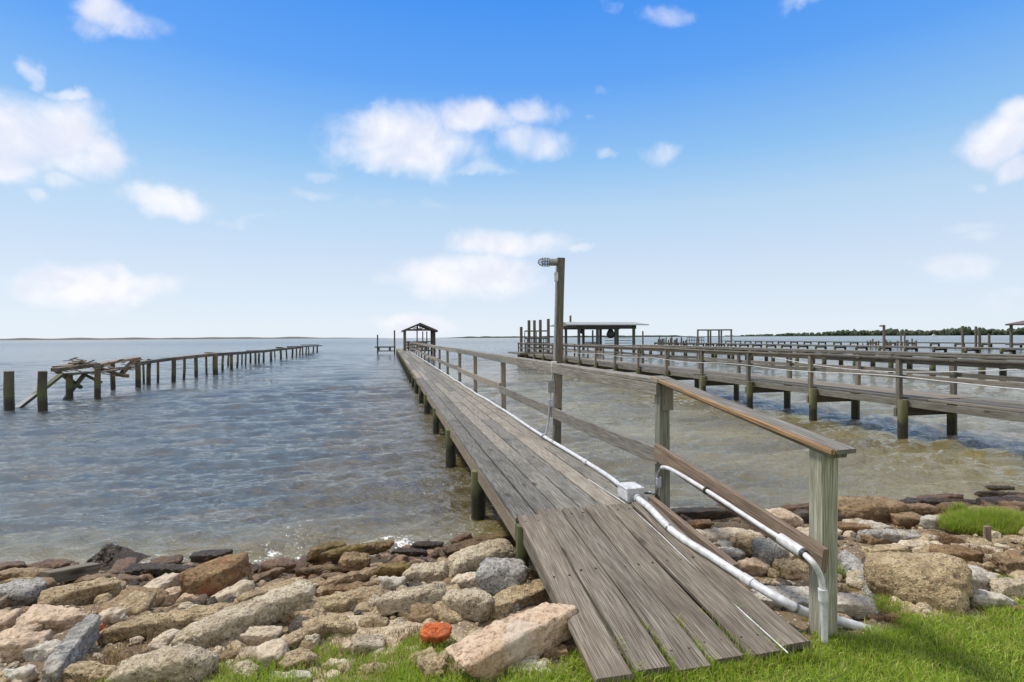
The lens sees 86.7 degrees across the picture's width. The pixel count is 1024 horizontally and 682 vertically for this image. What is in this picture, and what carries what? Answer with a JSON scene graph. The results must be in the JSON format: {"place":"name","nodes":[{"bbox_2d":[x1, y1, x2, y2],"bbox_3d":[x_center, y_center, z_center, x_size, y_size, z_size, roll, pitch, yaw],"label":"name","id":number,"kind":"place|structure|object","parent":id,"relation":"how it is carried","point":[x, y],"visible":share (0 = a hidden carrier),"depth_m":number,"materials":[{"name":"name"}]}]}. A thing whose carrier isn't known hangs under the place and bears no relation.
{"place":"outdoors","nodes":[
{"label":"outdoors","id":0,"kind":"place"},
{"bbox_2d":[0,337,329,339],"bbox_3d":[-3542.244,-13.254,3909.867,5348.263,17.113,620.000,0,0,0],"label":"shore","id":1,"kind":"structure","parent":0,"point":[140,338],"depth_m":3822.70,"materials":[{"name":"plant"}]},
{"bbox_2d":[0,335,1023,571],"bbox_3d":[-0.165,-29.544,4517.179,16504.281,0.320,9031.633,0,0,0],"label":"water","id":2,"kind":"structure","parent":0,"point":[297,457],"depth_m":10.06,"materials":[{"name":"liquid"}]},
{"bbox_2d":[3,344,321,410],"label":"ruined pier","id":3,"kind":"structure","parent":2,"relation":"in","point":[44,385],"depth_m":19.41,"materials":[{"name":"brown wood"}]},
{"bbox_2d":[508,319,551,357],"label":"mooring platform","id":4,"kind":"structure","parent":2,"relation":"in","point":[529,340],"depth_m":40.18,"materials":[{"name":"grey wood"}]},
{"bbox_2d":[451,335,702,337],"bbox_3d":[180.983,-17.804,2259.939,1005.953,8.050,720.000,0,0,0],"label":"spit","id":5,"kind":"structure","parent":2,"relation":"in","point":[576,336],"depth_m":2102.35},
{"bbox_2d":[550,315,648,354],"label":"boathouse","id":6,"kind":"object","parent":2,"relation":"in","point":[582,327],"visible":0.8,"depth_m":62.28,"materials":[{"name":"wood"}]},
{"bbox_2d":[725,341,1021,347],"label":"wooden pier","id":7,"kind":"structure","parent":2,"relation":"in","point":[931,343],"depth_m":107.12,"materials":[{"name":"grey wood"}]},
{"bbox_2d":[0,0,1023,338],"label":"sky","id":8,"kind":"structure","parent":0,"point":[169,168],"materials":[{"name":"blue"}]},
{"bbox_2d":[1,520,1023,681],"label":"ground","id":9,"kind":"structure","parent":0,"point":[459,630],"depth_m":3.08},
{"bbox_2d":[0,608,22,631],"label":"rock","id":10,"kind":"object","parent":9,"relation":"on","point":[8,618],"visible":0.61,"depth_m":3.30,"materials":[{"name":"stone"}]},
{"bbox_2d":[3,664,35,680],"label":"rock","id":11,"kind":"object","parent":9,"relation":"on","point":[26,671],"visible":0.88,"depth_m":2.58,"materials":[{"name":"stone"}]},
{"bbox_2d":[0,619,44,639],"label":"stone","id":12,"kind":"object","parent":9,"relation":"on","point":[23,627],"visible":0.3,"depth_m":3.12,"materials":[{"name":"stone"}]},
{"bbox_2d":[0,577,46,606],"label":"rock","id":13,"kind":"object","parent":9,"relation":"on","point":[25,592],"visible":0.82,"depth_m":3.79,"materials":[{"name":"grey stone"}]},
{"bbox_2d":[0,629,52,663],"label":"rock","id":14,"kind":"object","parent":9,"relation":"on","point":[12,648],"visible":0.65,"depth_m":2.81,"materials":[{"name":"stone"}]},
{"bbox_2d":[0,567,52,580],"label":"rock","id":15,"kind":"object","parent":9,"relation":"on","point":[14,572],"visible":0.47,"depth_m":4.33,"materials":[{"name":"stone"}]},
{"bbox_2d":[22,639,61,661],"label":"rock","id":16,"kind":"object","parent":9,"relation":"on","point":[42,652],"visible":0.53,"depth_m":2.80,"materials":[{"name":"stone"}]},
{"bbox_2d":[15,604,87,630],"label":"rock","id":17,"kind":"object","parent":9,"relation":"on","point":[57,618],"visible":0.58,"depth_m":3.23,"materials":[{"name":"stone"}]},
{"bbox_2d":[32,558,78,568],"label":"rock","id":18,"kind":"object","parent":9,"relation":"on","point":[55,563],"visible":0.43,"depth_m":4.66,"materials":[{"name":"brown stone"}]},
{"bbox_2d":[41,613,100,681],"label":"rock","id":19,"kind":"object","parent":9,"relation":"on","point":[78,641],"visible":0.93,"depth_m":2.73,"materials":[{"name":"stone"}]},
{"bbox_2d":[37,577,121,605],"bbox_3d":[-3.006,1.767,3.771,0.206,0.180,0.480,0,1,44],"label":"rock","id":20,"kind":"object","parent":9,"relation":"on","point":[84,593],"visible":0.73,"depth_m":3.72,"materials":[{"name":"stone"}]},
{"bbox_2d":[61,661,117,681],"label":"rock","id":21,"kind":"object","parent":9,"relation":"on","point":[79,669],"visible":0.79,"depth_m":2.55,"materials":[{"name":"stone"}]},
{"bbox_2d":[99,607,125,624],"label":"rock","id":22,"kind":"object","parent":9,"relation":"on","point":[111,615],"visible":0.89,"depth_m":3.29,"materials":[{"name":"stone"}]},
{"bbox_2d":[86,543,150,570],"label":"rock","id":23,"kind":"object","parent":9,"relation":"on","point":[107,556],"visible":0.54,"depth_m":4.83,"materials":[{"name":"stone"}]},
{"bbox_2d":[82,626,185,665],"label":"dry grass","id":24,"kind":"structure","parent":9,"relation":"on","point":[125,643],"depth_m":2.98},
{"bbox_2d":[115,590,156,615],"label":"stone","id":25,"kind":"object","parent":9,"relation":"on","point":[136,602],"visible":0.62,"depth_m":3.44,"materials":[{"name":"stone"}]},
{"bbox_2d":[123,562,159,575],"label":"rock","id":26,"kind":"object","parent":9,"relation":"on","point":[136,569],"visible":0.58,"depth_m":4.50,"materials":[{"name":"stone"}]},
{"bbox_2d":[144,572,178,589],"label":"rock","id":27,"kind":"object","parent":9,"relation":"on","point":[165,581],"visible":0.34,"depth_m":3.87,"materials":[{"name":"stone"}]},
{"bbox_2d":[105,644,218,681],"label":"rock","id":28,"kind":"object","parent":9,"relation":"on","point":[188,663],"visible":0.98,"depth_m":2.51,"materials":[{"name":"stone"}]},
{"bbox_2d":[99,602,235,639],"bbox_3d":[-2.022,1.678,3.227,0.737,0.137,0.151,0,0,-21],"label":"rock","id":29,"kind":"object","parent":9,"relation":"on","point":[176,618],"visible":0.56,"depth_m":3.17,"materials":[{"name":"stone"}]},
{"bbox_2d":[150,563,195,576],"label":"rock","id":30,"kind":"object","parent":9,"relation":"on","point":[159,569],"visible":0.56,"depth_m":4.48,"materials":[{"name":"stone"}]},
{"bbox_2d":[189,549,232,562],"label":"rock","id":31,"kind":"object","parent":9,"relation":"on","point":[202,556],"visible":0.69,"depth_m":4.93,"materials":[{"name":"stone"}]},
{"bbox_2d":[177,552,253,597],"bbox_3d":[-2.158,1.747,3.965,0.324,0.284,0.507,0,0,27],"label":"rock","id":32,"kind":"object","parent":9,"relation":"on","point":[210,578],"visible":0.66,"depth_m":3.86,"materials":[{"name":"orange stone"}]},
{"bbox_2d":[215,579,254,602],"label":"stone","id":33,"kind":"object","parent":9,"relation":"on","point":[239,588],"visible":0.48,"depth_m":3.71,"materials":[{"name":"stone"}]},
{"bbox_2d":[169,580,314,648],"bbox_3d":[-1.516,1.597,3.131,0.200,0.166,0.818,0,1,39],"label":"rock","id":34,"kind":"object","parent":9,"relation":"on","point":[270,607],"visible":0.82,"depth_m":3.06,"materials":[{"name":"stone"}]},
{"bbox_2d":[215,653,291,681],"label":"weed patch","id":35,"kind":"object","parent":9,"relation":"on","point":[251,676],"visible":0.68,"depth_m":2.55,"materials":[{"name":"green plant"}]},
{"bbox_2d":[239,625,282,644],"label":"rock","id":36,"kind":"object","parent":9,"relation":"on","point":[257,634],"visible":0.59,"depth_m":2.97,"materials":[{"name":"stone"}]},
{"bbox_2d":[233,577,302,603],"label":"rock","id":37,"kind":"object","parent":9,"relation":"on","point":[252,593],"visible":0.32,"depth_m":3.64,"materials":[{"name":"stone"}]},
{"bbox_2d":[256,638,289,667],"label":"stone","id":38,"kind":"object","parent":9,"relation":"on","point":[266,651],"visible":0.59,"depth_m":2.72,"materials":[{"name":"stone"}]},
{"bbox_2d":[257,557,295,573],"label":"stone","id":39,"kind":"object","parent":9,"relation":"on","point":[283,562],"visible":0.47,"depth_m":4.53,"materials":[{"name":"stone"}]},
{"bbox_2d":[217,641,344,681],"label":"weed patch","id":40,"kind":"object","parent":9,"relation":"on","point":[312,672],"visible":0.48,"depth_m":2.60,"materials":[{"name":"green plant"}]},
{"bbox_2d":[279,647,318,671],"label":"stone","id":41,"kind":"object","parent":9,"relation":"on","point":[293,656],"visible":0.58,"depth_m":2.68,"materials":[{"name":"stone"}]},
{"bbox_2d":[279,600,326,623],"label":"stone","id":42,"kind":"object","parent":9,"relation":"on","point":[311,608],"visible":0.37,"depth_m":3.26,"materials":[{"name":"stone"}]},
{"bbox_2d":[280,621,328,649],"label":"rock","id":43,"kind":"object","parent":9,"relation":"on","point":[292,639],"visible":0.59,"depth_m":2.95,"materials":[{"name":"stone"}]},
{"bbox_2d":[295,564,340,578],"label":"rock","id":44,"kind":"object","parent":9,"relation":"on","point":[319,570],"visible":0.7,"depth_m":4.35,"materials":[{"name":"stone"}]},
{"bbox_2d":[306,540,345,562],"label":"rock","id":45,"kind":"object","parent":9,"relation":"on","point":[315,551],"visible":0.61,"depth_m":4.74,"materials":[{"name":"stone"}]},
{"bbox_2d":[302,614,356,633],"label":"rock","id":46,"kind":"object","parent":9,"relation":"on","point":[340,623],"visible":0.65,"depth_m":3.08,"materials":[{"name":"stone"}]},
{"bbox_2d":[312,585,383,612],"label":"rock","id":47,"kind":"object","parent":9,"relation":"on","point":[339,601],"visible":0.43,"depth_m":3.51,"materials":[{"name":"stone"}]},
{"bbox_2d":[323,566,378,586],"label":"rock","id":48,"kind":"object","parent":9,"relation":"on","point":[364,574],"visible":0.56,"depth_m":4.14,"materials":[{"name":"stone"}]},
{"bbox_2d":[338,551,370,572],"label":"rock","id":49,"kind":"object","parent":9,"relation":"on","point":[352,561],"visible":0.83,"depth_m":4.32,"materials":[{"name":"brown stone"}]},
{"bbox_2d":[352,634,385,656],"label":"stone","id":50,"kind":"object","parent":9,"relation":"on","point":[362,643],"visible":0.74,"depth_m":2.85,"materials":[{"name":"stone"}]},
{"bbox_2d":[358,614,388,627],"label":"stone","id":51,"kind":"object","parent":9,"relation":"on","point":[367,621],"visible":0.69,"depth_m":3.17,"materials":[{"name":"stone"}]},
{"bbox_2d":[325,636,456,681],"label":"weed patch","id":52,"kind":"object","parent":9,"relation":"on","point":[359,664],"visible":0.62,"depth_m":2.62,"materials":[{"name":"green plant"}]},
{"bbox_2d":[378,576,406,589],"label":"rock","id":53,"kind":"object","parent":9,"relation":"on","point":[390,583],"visible":0.69,"depth_m":3.93,"materials":[{"name":"stone"}]},
{"bbox_2d":[375,561,419,576],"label":"rock","id":54,"kind":"object","parent":9,"relation":"on","point":[397,569],"visible":0.7,"depth_m":4.18,"materials":[{"name":"stone"}]},
{"bbox_2d":[374,582,445,615],"bbox_3d":[-0.643,1.654,3.496,0.483,0.130,0.169,0,0,-21],"label":"rock","id":55,"kind":"object","parent":9,"relation":"on","point":[392,602],"visible":0.87,"depth_m":3.44,"materials":[{"name":"stone"}]},
{"bbox_2d":[390,628,456,664],"bbox_3d":[-0.449,1.597,2.829,0.406,0.117,0.378,0,0,0],"label":"weed patch","id":56,"kind":"object","parent":9,"relation":"on","point":[438,647],"visible":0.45,"depth_m":2.83,"materials":[{"name":"green plant"}]},
{"bbox_2d":[402,561,448,583],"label":"rock","id":57,"kind":"object","parent":9,"relation":"on","point":[428,572],"visible":0.8,"depth_m":4.06,"materials":[{"name":"stone"}]},
{"bbox_2d":[416,652,448,681],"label":"rock","id":58,"kind":"object","parent":9,"relation":"on","point":[433,663],"visible":0.79,"depth_m":2.57,"materials":[{"name":"stone"}]},
{"bbox_2d":[420,621,451,643],"bbox_3d":[-0.402,1.547,2.876,0.172,0.090,0.107,0,0,0],"label":"brick","id":59,"kind":"object","parent":9,"relation":"on","point":[436,632],"visible":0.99,"depth_m":2.85,"materials":[{"name":"brick"}]},
{"bbox_2d":[430,601,463,623],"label":"stone","id":60,"kind":"object","parent":9,"relation":"on","point":[444,612],"visible":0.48,"depth_m":3.21,"materials":[{"name":"stone"}]},
{"bbox_2d":[451,572,477,588],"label":"rock","id":61,"kind":"object","parent":9,"relation":"on","point":[465,580],"visible":0.38,"depth_m":3.79,"materials":[{"name":"stone"}]},
{"bbox_2d":[442,530,512,555],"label":"rock","id":62,"kind":"object","parent":9,"relation":"on","point":[450,549],"visible":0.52,"depth_m":4.97,"materials":[{"name":"stone"}]},
{"bbox_2d":[447,538,515,577],"bbox_3d":[-0.246,1.742,4.335,0.667,0.206,0.256,-1,1,-38],"label":"rock","id":63,"kind":"object","parent":9,"relation":"on","point":[464,560],"visible":0.67,"depth_m":4.25,"materials":[{"name":"stone"}]},
{"bbox_2d":[474,557,528,596],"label":"rock","id":64,"kind":"object","parent":9,"relation":"on","point":[494,576],"visible":0.7,"depth_m":3.54,"materials":[{"name":"grey stone"}]},
{"bbox_2d":[445,602,577,681],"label":"rock","id":65,"kind":"object","parent":9,"relation":"on","point":[511,640],"visible":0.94,"depth_m":2.69,"materials":[{"name":"stone"}]},
{"bbox_2d":[0,514,1023,681],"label":"rubble","id":66,"kind":"object","parent":9,"relation":"on","point":[317,581],"visible":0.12,"depth_m":3.31,"materials":[{"name":"stone"}]},
{"bbox_2d":[39,562,99,583],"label":"timber beam","id":67,"kind":"structure","parent":66,"relation":"on","point":[66,574],"depth_m":4.20,"materials":[{"name":"grey wood"}]},
{"bbox_2d":[324,539,394,561],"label":"rock","id":68,"kind":"object","parent":66,"relation":"on","point":[370,548],"visible":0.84,"depth_m":4.66,"materials":[{"name":"stone"}]},
{"bbox_2d":[406,603,438,622],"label":"rock","id":69,"kind":"object","parent":66,"relation":"on","point":[420,613],"visible":0.5,"depth_m":3.21,"materials":[{"name":"brown stone"}]},
{"bbox_2d":[442,587,494,622],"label":"rock","id":70,"kind":"object","parent":66,"relation":"on","point":[473,604],"visible":0.89,"depth_m":3.26,"materials":[{"name":"stone"}]},
{"bbox_2d":[928,543,984,562],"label":"rock","id":71,"kind":"object","parent":66,"relation":"on","point":[966,554],"visible":0.45,"depth_m":3.99,"materials":[{"name":"beige stone"}]},
{"bbox_2d":[991,549,1023,576],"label":"rock","id":72,"kind":"object","parent":66,"relation":"on","point":[1009,561],"visible":0.77,"depth_m":3.76,"materials":[{"name":"brown stone"}]},
{"bbox_2d":[490,579,548,619],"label":"rock","id":73,"kind":"object","parent":9,"relation":"on","point":[525,594],"visible":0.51,"depth_m":3.40,"materials":[{"name":"stone"}]},
{"bbox_2d":[61,594,1023,681],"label":"lawn","id":74,"kind":"structure","parent":9,"relation":"on","point":[885,649],"depth_m":2.63,"materials":[{"name":"green plant"}]},
{"bbox_2d":[396,341,855,681],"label":"wooden pier","id":75,"kind":"structure","parent":9,"relation":"on","point":[589,548],"depth_m":3.56,"materials":[{"name":"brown wood"}]},
{"bbox_2d":[401,323,437,356],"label":"gazebo","id":76,"kind":"object","parent":75,"relation":"on","point":[432,333],"visible":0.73,"depth_m":56.50,"materials":[{"name":"wood"}]},
{"bbox_2d":[407,349,619,485],"bbox_3d":[-5.495,1.122,33.370,0.137,0.068,58.872,0,0,-13],"label":"deck conduit","id":77,"kind":"object","parent":75,"relation":"on","point":[599,470],"visible":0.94,"depth_m":6.84,"materials":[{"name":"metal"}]},
{"bbox_2d":[552,257,564,445],"bbox_3d":[0.629,0.176,7.288,0.163,2.583,0.126,0,0,-13],"label":"light pole","id":78,"kind":"object","parent":75,"relation":"attached to","point":[557,394],"visible":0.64,"depth_m":7.25,"materials":[{"name":"brown wood"}]},
{"bbox_2d":[540,267,557,436],"bbox_3d":[0.492,0.147,7.230,0.258,2.261,0.066,0,0,-4],"label":"pole conduit","id":79,"kind":"object","parent":78,"relation":"attached to","point":[551,385],"visible":0.89,"depth_m":7.22,"materials":[{"name":"grey plastic"}]},
{"bbox_2d":[617,482,644,502],"bbox_3d":[0.991,1.259,4.532,0.160,0.117,0.310,0,0,-13],"label":"junction box","id":80,"kind":"object","parent":75,"relation":"on","point":[629,492],"visible":0.92,"depth_m":4.45,"materials":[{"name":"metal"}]},
{"bbox_2d":[644,465,828,642],"bbox_3d":[1.365,1.257,3.679,0.116,0.584,1.870,0,0,-15],"label":"rail conduit","id":81,"kind":"object","parent":75,"relation":"attached to","point":[795,548],"visible":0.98,"depth_m":2.96,"materials":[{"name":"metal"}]},
{"bbox_2d":[636,496,875,633],"bbox_3d":[1.371,1.450,3.556,0.489,0.401,1.821,-1,0,-36],"label":"ramp conduit","id":82,"kind":"object","parent":75,"relation":"attached to","point":[766,591],"visible":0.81,"depth_m":3.23,"materials":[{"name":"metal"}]},
{"bbox_2d":[671,506,735,520],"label":"rock","id":83,"kind":"object","parent":9,"relation":"on","point":[711,513],"visible":0.5,"depth_m":5.88,"materials":[{"name":"stone"}]},
{"bbox_2d":[601,603,823,681],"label":"grass","id":84,"kind":"structure","parent":9,"relation":"on","point":[805,655],"depth_m":2.60,"materials":[{"name":"plant"}]},
{"bbox_2d":[696,527,762,542],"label":"rock","id":85,"kind":"object","parent":9,"relation":"on","point":[712,535],"visible":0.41,"depth_m":4.68,"materials":[{"name":"stone"}]},
{"bbox_2d":[735,532,764,556],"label":"rock","id":86,"kind":"object","parent":9,"relation":"on","point":[743,541],"visible":0.49,"depth_m":4.44,"materials":[{"name":"stone"}]},
{"bbox_2d":[737,557,770,575],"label":"rock","id":87,"kind":"object","parent":9,"relation":"on","point":[754,566],"visible":0.7,"depth_m":3.96,"materials":[{"name":"stone"}]},
{"bbox_2d":[517,342,1023,438],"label":"wooden pier","id":88,"kind":"structure","parent":9,"relation":"on","point":[904,408],"depth_m":12.68,"materials":[{"name":"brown wood"}]},
{"bbox_2d":[574,352,1023,389],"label":"railing","id":89,"kind":"object","parent":88,"relation":"attached to","point":[845,373],"visible":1,"depth_m":11.36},
{"bbox_2d":[751,537,789,566],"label":"rock","id":90,"kind":"object","parent":9,"relation":"on","point":[767,550],"visible":0.59,"depth_m":4.02,"materials":[{"name":"grey stone"}]},
{"bbox_2d":[750,508,805,530],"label":"rock","id":91,"kind":"object","parent":9,"relation":"on","point":[790,518],"visible":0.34,"depth_m":5.14,"materials":[{"name":"stone"}]},
{"bbox_2d":[772,558,808,578],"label":"rock","id":92,"kind":"object","parent":9,"relation":"on","point":[784,566],"visible":0.62,"depth_m":3.87,"materials":[{"name":"stone"}]},
{"bbox_2d":[750,585,879,619],"bbox_3d":[1.780,1.567,3.267,0.781,0.125,0.215,0,0,13],"label":"rock","id":93,"kind":"object","parent":9,"relation":"on","point":[860,607],"visible":0.52,"depth_m":3.20,"materials":[{"name":"stone"}]},
{"bbox_2d":[633,345,1023,375],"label":"wooden pier","id":94,"kind":"structure","parent":9,"relation":"on","point":[931,368],"depth_m":31.30,"materials":[{"name":"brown wood"}]},
{"bbox_2d":[654,342,1023,353],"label":"wooden pier","id":95,"kind":"structure","parent":9,"relation":"on","point":[976,349],"depth_m":66.22,"materials":[{"name":"grey wood"}]},
{"bbox_2d":[838,550,882,600],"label":"rock","id":96,"kind":"object","parent":9,"relation":"on","point":[847,560],"visible":0.45,"depth_m":3.76,"materials":[{"name":"grey stone"}]},
{"bbox_2d":[838,495,910,523],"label":"rock","id":97,"kind":"object","parent":9,"relation":"on","point":[878,509],"visible":0.56,"depth_m":5.46,"materials":[{"name":"brown stone"}]},
{"bbox_2d":[860,544,908,554],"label":"rock","id":98,"kind":"object","parent":9,"relation":"on","point":[867,550],"visible":0.57,"depth_m":4.28,"materials":[{"name":"stone"}]},
{"bbox_2d":[861,591,910,613],"bbox_3d":[2.210,1.560,3.232,0.294,0.135,0.292,0,0,-23],"label":"weed patch","id":99,"kind":"object","parent":9,"relation":"on","point":[882,603],"visible":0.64,"depth_m":3.20,"materials":[{"name":"green plant"}]},
{"bbox_2d":[856,528,921,542],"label":"rock","id":100,"kind":"object","parent":9,"relation":"on","point":[892,535],"visible":0.66,"depth_m":4.67,"materials":[{"name":"grey stone"}]},
{"bbox_2d":[889,511,922,528],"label":"rock","id":101,"kind":"object","parent":9,"relation":"on","point":[908,520],"visible":0.66,"depth_m":5.30,"materials":[{"name":"brown stone"}]},
{"bbox_2d":[862,551,972,615],"bbox_3d":[2.503,1.484,3.371,0.375,0.351,0.563,-1,0,-36],"label":"rock","id":102,"kind":"object","parent":9,"relation":"on","point":[937,581],"visible":0.86,"depth_m":3.25,"materials":[{"name":"stone"}]},
{"bbox_2d":[907,502,943,515],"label":"rock","id":103,"kind":"object","parent":9,"relation":"on","point":[923,509],"visible":0.52,"depth_m":5.79,"materials":[{"name":"brown stone"}]},
{"bbox_2d":[934,504,1023,535],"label":"grass patch","id":104,"kind":"object","parent":9,"relation":"on","point":[1003,521],"visible":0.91,"depth_m":4.95,"materials":[{"name":"green plant"}]},
{"bbox_2d":[968,564,997,590],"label":"rock","id":105,"kind":"object","parent":9,"relation":"on","point":[981,578],"visible":0.26,"depth_m":3.40,"materials":[{"name":"stone"}]},
{"bbox_2d":[969,589,1017,608],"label":"rock","id":106,"kind":"object","parent":9,"relation":"on","point":[980,597],"visible":0.76,"depth_m":3.16,"materials":[{"name":"stone"}]},
{"bbox_2d":[989,577,1023,597],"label":"rock","id":107,"kind":"object","parent":9,"relation":"on","point":[1007,586],"visible":0.73,"depth_m":3.30,"materials":[{"name":"stone"}]},
{"bbox_2d":[703,335,938,336],"bbox_3d":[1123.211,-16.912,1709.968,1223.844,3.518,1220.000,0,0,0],"label":"bank","id":108,"kind":"structure","parent":0,"point":[828,335],"depth_m":1756.44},
{"bbox_2d":[725,326,1023,335],"bbox_3d":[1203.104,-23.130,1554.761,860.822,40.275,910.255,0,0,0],"label":"woodland","id":109,"kind":"object","parent":108,"relation":"on","point":[968,330],"visible":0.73,"depth_m":1666.77,"materials":[{"name":"green plant"}]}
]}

